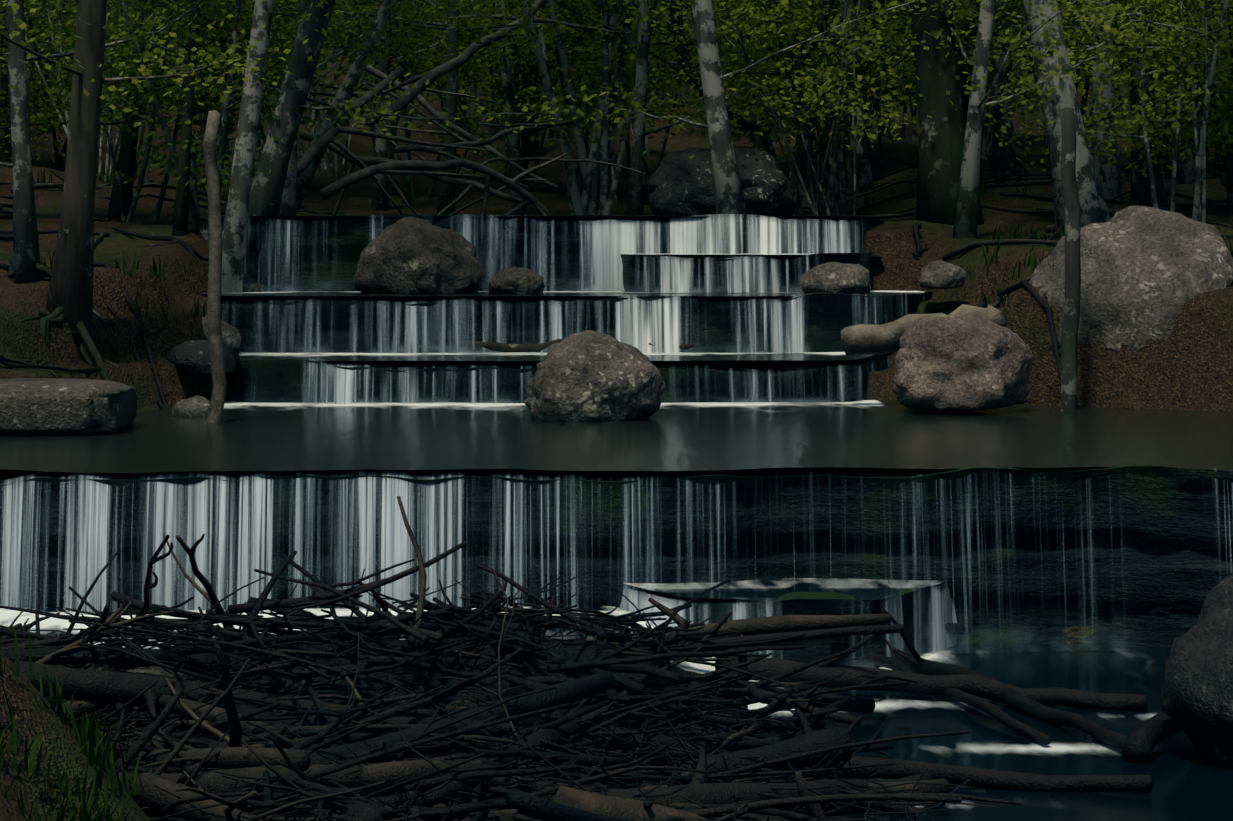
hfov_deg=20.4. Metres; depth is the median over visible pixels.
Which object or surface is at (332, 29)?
tree
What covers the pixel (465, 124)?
shrub
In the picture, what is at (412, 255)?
boulder
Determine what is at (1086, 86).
tree
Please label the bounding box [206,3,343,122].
shrub
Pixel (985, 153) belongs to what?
tree
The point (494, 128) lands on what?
shrub
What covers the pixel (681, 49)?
dark forked tree
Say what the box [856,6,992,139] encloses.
shrub
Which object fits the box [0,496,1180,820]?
driftwood pile
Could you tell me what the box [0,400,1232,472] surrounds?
water pool
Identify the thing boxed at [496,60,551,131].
shrub
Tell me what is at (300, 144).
shrub
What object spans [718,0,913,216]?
shrub
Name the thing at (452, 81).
tree
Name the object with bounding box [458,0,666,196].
shrub
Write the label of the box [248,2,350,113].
shrub
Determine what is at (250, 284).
bank rock
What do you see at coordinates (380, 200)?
tree
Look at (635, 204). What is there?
pale tree
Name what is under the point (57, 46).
shrub
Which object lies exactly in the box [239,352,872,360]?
water tread
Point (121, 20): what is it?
shrub
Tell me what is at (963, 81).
tree
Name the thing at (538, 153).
shrub
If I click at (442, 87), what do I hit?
shrub
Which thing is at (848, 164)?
shrub
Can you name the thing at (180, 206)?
thin tree
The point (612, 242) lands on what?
waterfall
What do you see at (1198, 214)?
shrub
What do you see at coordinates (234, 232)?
leaning tree
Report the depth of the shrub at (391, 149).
36.00 m
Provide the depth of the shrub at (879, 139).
36.98 m
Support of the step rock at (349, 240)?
on the ground
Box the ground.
[0,0,1232,820]
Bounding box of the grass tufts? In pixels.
[0,157,1232,820]
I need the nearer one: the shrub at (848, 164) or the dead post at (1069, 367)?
the dead post at (1069, 367)
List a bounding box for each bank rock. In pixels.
[165,340,239,374]
[166,395,209,416]
[202,315,240,348]
[243,273,266,291]
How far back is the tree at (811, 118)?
38.09 m
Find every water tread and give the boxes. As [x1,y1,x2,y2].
[202,290,923,295]
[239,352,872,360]
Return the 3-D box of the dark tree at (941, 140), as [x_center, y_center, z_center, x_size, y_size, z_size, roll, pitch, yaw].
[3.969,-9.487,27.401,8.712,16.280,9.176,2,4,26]
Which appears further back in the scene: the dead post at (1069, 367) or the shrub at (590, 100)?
the shrub at (590, 100)
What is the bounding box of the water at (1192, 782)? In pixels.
[0,602,1232,820]
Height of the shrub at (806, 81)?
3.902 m
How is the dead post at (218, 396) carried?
on the ground
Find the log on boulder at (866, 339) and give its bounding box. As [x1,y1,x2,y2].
[841,304,1006,357]
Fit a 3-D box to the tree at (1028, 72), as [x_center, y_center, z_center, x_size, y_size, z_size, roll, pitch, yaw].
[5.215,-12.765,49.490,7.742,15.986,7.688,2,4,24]
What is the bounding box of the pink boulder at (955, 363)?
[893,315,1032,412]
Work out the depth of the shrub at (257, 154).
35.93 m
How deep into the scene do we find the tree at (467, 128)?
43.46 m
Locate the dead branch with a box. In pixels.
[348,0,632,126]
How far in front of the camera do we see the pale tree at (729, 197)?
27.16 m
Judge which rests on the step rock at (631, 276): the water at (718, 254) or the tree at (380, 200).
the water at (718, 254)
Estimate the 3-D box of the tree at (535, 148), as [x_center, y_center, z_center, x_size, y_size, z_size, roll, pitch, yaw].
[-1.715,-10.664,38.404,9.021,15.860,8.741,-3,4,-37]
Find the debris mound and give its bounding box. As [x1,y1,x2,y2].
[45,636,987,820]
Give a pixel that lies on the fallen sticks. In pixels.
(162, 402)
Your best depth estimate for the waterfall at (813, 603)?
17.33 m
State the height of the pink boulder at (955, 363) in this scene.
0.654 m
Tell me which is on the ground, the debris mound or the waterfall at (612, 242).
the debris mound
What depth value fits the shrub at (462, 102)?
42.26 m
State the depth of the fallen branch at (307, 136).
29.11 m
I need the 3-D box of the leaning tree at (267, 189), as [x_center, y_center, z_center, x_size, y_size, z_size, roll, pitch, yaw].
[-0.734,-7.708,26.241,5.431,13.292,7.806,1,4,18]
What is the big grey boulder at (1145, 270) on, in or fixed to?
on the ground
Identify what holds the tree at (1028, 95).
on the ground
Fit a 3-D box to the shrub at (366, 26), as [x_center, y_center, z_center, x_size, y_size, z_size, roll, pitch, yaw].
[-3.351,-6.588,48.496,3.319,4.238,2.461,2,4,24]
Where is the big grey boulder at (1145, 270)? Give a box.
[1029,206,1232,353]
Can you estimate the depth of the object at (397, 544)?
17.84 m
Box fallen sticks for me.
[0,152,1232,407]
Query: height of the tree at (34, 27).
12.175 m
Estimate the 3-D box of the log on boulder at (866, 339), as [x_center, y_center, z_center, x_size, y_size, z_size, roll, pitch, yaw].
[2.116,-0.546,23.535,1.139,0.378,0.274,1,4,12]
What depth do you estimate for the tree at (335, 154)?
37.56 m
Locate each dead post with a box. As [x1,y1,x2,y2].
[203,110,226,422]
[1059,107,1080,410]
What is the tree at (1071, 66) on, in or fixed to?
on the ground
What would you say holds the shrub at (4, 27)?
on the ground
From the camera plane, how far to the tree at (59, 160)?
40.68 m
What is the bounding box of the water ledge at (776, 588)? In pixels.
[624,578,945,600]
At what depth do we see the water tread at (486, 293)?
25.53 m
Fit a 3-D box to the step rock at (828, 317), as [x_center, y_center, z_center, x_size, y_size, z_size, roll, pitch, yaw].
[-0.397,-0.574,25.865,5.800,0.660,1.667,0,3,-1]
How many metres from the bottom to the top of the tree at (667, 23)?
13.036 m
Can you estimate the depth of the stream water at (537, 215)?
28.12 m
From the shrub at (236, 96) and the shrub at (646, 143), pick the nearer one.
the shrub at (236, 96)
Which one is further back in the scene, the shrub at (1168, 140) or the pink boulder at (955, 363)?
the shrub at (1168, 140)
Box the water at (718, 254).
[632,254,803,254]
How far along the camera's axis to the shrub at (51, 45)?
48.56 m
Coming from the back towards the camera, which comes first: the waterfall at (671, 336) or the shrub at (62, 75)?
the shrub at (62, 75)
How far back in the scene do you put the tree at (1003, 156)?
32.92 m
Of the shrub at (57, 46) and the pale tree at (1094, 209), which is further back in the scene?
the shrub at (57, 46)
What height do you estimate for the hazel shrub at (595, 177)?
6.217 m
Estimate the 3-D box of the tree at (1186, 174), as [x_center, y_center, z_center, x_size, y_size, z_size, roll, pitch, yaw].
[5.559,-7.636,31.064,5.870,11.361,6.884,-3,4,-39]
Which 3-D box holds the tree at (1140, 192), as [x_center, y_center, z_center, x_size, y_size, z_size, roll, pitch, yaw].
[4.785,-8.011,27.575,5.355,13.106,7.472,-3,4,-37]
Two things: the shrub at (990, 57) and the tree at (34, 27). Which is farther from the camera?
the shrub at (990, 57)
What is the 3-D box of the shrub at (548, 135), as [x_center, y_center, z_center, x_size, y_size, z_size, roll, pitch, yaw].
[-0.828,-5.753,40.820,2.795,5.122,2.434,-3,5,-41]
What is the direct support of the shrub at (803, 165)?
on the ground
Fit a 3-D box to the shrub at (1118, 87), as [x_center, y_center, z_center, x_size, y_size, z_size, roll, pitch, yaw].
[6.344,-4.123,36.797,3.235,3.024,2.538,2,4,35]
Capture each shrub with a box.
[0,0,40,51]
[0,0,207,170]
[0,0,221,181]
[0,0,344,223]
[0,32,43,73]
[24,0,212,94]
[25,0,73,101]
[27,0,368,248]
[28,1,42,79]
[34,0,295,180]
[45,3,71,83]
[71,0,360,195]
[171,0,338,182]
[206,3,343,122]
[207,0,360,156]
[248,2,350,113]
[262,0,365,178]
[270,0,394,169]
[290,0,535,194]
[326,0,544,203]
[330,0,508,139]
[335,0,430,78]
[403,6,479,142]
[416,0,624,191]
[435,0,655,138]
[446,0,740,207]
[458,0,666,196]
[466,0,723,217]
[474,0,617,177]
[476,0,694,206]
[485,4,588,141]
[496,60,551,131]
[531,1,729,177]
[560,0,758,157]
[625,0,1000,217]
[662,0,910,177]
[663,1,766,141]
[668,0,965,194]
[682,0,971,216]
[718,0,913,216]
[727,0,961,176]
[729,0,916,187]
[765,0,912,132]
[818,1,900,185]
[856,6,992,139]
[886,0,1089,161]
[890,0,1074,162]
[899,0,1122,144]
[904,0,1078,138]
[909,4,1082,128]
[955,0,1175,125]
[984,0,1232,222]
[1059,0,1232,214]
[1065,1,1208,173]
[1079,0,1226,158]
[1086,1,1231,168]
[1113,0,1232,130]
[1172,3,1232,37]
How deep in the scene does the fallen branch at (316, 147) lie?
28.19 m
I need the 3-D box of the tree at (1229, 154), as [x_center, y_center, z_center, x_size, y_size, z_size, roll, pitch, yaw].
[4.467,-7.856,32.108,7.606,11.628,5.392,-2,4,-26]
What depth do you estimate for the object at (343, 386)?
23.88 m
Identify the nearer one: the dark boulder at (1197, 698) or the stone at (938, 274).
the dark boulder at (1197, 698)
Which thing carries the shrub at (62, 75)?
on the ground
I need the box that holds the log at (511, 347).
[460,338,698,351]
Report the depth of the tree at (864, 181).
33.88 m
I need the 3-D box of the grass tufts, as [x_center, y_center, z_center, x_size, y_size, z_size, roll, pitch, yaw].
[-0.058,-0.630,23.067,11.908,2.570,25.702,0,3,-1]
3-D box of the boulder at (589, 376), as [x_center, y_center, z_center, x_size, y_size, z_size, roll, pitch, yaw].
[-0.134,-0.200,22.188,0.923,0.641,0.778,-1,4,-19]
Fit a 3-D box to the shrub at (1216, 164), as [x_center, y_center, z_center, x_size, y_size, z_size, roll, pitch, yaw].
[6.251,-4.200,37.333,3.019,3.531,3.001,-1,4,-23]
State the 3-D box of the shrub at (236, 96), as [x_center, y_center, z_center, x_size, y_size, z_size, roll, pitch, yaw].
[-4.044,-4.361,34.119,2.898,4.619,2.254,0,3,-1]
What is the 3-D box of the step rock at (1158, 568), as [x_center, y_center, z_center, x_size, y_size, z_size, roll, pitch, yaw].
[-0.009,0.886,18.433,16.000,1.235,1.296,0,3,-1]
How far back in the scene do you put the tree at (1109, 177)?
29.96 m
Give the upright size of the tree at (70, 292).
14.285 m
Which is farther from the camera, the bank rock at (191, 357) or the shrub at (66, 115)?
the shrub at (66, 115)
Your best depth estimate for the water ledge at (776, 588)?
17.81 m
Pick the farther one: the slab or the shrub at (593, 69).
the shrub at (593, 69)
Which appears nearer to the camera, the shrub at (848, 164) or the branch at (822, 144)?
the branch at (822, 144)
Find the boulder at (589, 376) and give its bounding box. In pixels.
[524,330,665,422]
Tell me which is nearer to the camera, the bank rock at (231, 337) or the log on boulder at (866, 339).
the log on boulder at (866, 339)
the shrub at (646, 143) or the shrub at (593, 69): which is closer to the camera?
the shrub at (593, 69)
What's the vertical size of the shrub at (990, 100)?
3.767 m
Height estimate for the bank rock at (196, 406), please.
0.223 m
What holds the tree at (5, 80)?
on the ground
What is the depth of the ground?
25.55 m
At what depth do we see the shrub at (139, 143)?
35.85 m
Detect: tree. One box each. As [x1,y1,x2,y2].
[0,0,76,165]
[0,0,271,283]
[0,0,307,336]
[0,0,346,218]
[0,1,61,80]
[24,0,602,217]
[96,0,431,235]
[135,0,500,140]
[166,0,593,216]
[221,0,273,292]
[224,0,490,218]
[248,0,622,219]
[273,0,532,210]
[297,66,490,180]
[335,3,587,140]
[344,0,625,160]
[371,0,614,216]
[541,0,958,217]
[555,0,994,216]
[577,0,848,216]
[590,2,684,107]
[594,2,992,187]
[632,0,752,80]
[667,0,1085,137]
[723,0,1063,197]
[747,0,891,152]
[806,0,1025,129]
[867,0,1175,238]
[873,1,1079,135]
[900,0,1194,233]
[909,0,1072,176]
[910,0,1010,224]
[953,0,1232,203]
[985,0,1232,207]
[1012,31,1091,81]
[1020,0,1066,74]
[1077,0,1232,183]
[1115,0,1232,172]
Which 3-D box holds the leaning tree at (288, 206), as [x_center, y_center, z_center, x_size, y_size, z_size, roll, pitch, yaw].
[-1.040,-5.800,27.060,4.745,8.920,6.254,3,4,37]
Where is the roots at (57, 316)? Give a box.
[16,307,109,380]
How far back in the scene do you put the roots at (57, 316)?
22.67 m
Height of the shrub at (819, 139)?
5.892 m
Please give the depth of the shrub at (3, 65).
32.64 m
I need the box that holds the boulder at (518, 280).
[488,267,544,298]
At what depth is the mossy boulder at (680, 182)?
28.15 m
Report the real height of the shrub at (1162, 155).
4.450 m
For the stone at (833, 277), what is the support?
on the step rock at (828, 317)
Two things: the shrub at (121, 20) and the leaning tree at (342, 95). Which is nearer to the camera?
the leaning tree at (342, 95)
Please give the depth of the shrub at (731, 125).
45.66 m
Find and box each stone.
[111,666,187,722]
[800,262,871,293]
[919,260,965,288]
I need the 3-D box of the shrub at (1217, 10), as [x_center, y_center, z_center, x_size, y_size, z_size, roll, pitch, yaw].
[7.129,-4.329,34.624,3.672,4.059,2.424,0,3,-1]
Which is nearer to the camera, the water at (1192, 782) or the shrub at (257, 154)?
the water at (1192, 782)
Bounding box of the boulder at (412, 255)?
[353,217,484,298]
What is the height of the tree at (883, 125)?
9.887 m
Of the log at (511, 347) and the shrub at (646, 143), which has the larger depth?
the shrub at (646, 143)
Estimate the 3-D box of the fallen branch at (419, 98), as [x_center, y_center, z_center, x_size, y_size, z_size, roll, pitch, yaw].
[-1.172,-2.275,29.696,1.781,1.613,2.505,-2,4,-32]
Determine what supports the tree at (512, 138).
on the ground
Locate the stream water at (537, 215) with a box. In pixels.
[221,214,877,215]
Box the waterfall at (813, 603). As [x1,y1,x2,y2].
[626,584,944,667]
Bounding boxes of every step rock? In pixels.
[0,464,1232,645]
[221,216,883,290]
[221,291,932,353]
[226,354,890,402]
[621,251,881,292]
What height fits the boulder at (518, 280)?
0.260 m
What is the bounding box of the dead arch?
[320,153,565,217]
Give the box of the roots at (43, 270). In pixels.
[36,264,138,412]
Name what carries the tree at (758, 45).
on the ground
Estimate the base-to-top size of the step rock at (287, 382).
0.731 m
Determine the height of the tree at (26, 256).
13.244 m
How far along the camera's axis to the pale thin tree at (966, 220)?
26.74 m
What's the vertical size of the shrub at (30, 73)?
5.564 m
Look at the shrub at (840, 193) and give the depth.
31.13 m
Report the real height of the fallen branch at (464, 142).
1.916 m
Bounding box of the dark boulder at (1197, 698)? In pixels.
[1161,570,1232,767]
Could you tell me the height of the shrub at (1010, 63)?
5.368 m
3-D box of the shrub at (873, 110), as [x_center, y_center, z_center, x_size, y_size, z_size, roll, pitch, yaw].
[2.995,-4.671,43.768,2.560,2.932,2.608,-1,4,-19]
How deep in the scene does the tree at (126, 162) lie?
29.77 m
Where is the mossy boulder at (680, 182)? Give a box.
[648,145,796,217]
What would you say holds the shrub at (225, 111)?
on the ground
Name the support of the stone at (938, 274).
on the ground
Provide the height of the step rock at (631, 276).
0.544 m
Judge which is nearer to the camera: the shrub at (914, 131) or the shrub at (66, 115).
the shrub at (66, 115)
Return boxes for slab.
[0,378,136,435]
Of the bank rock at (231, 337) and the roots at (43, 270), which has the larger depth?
the bank rock at (231, 337)

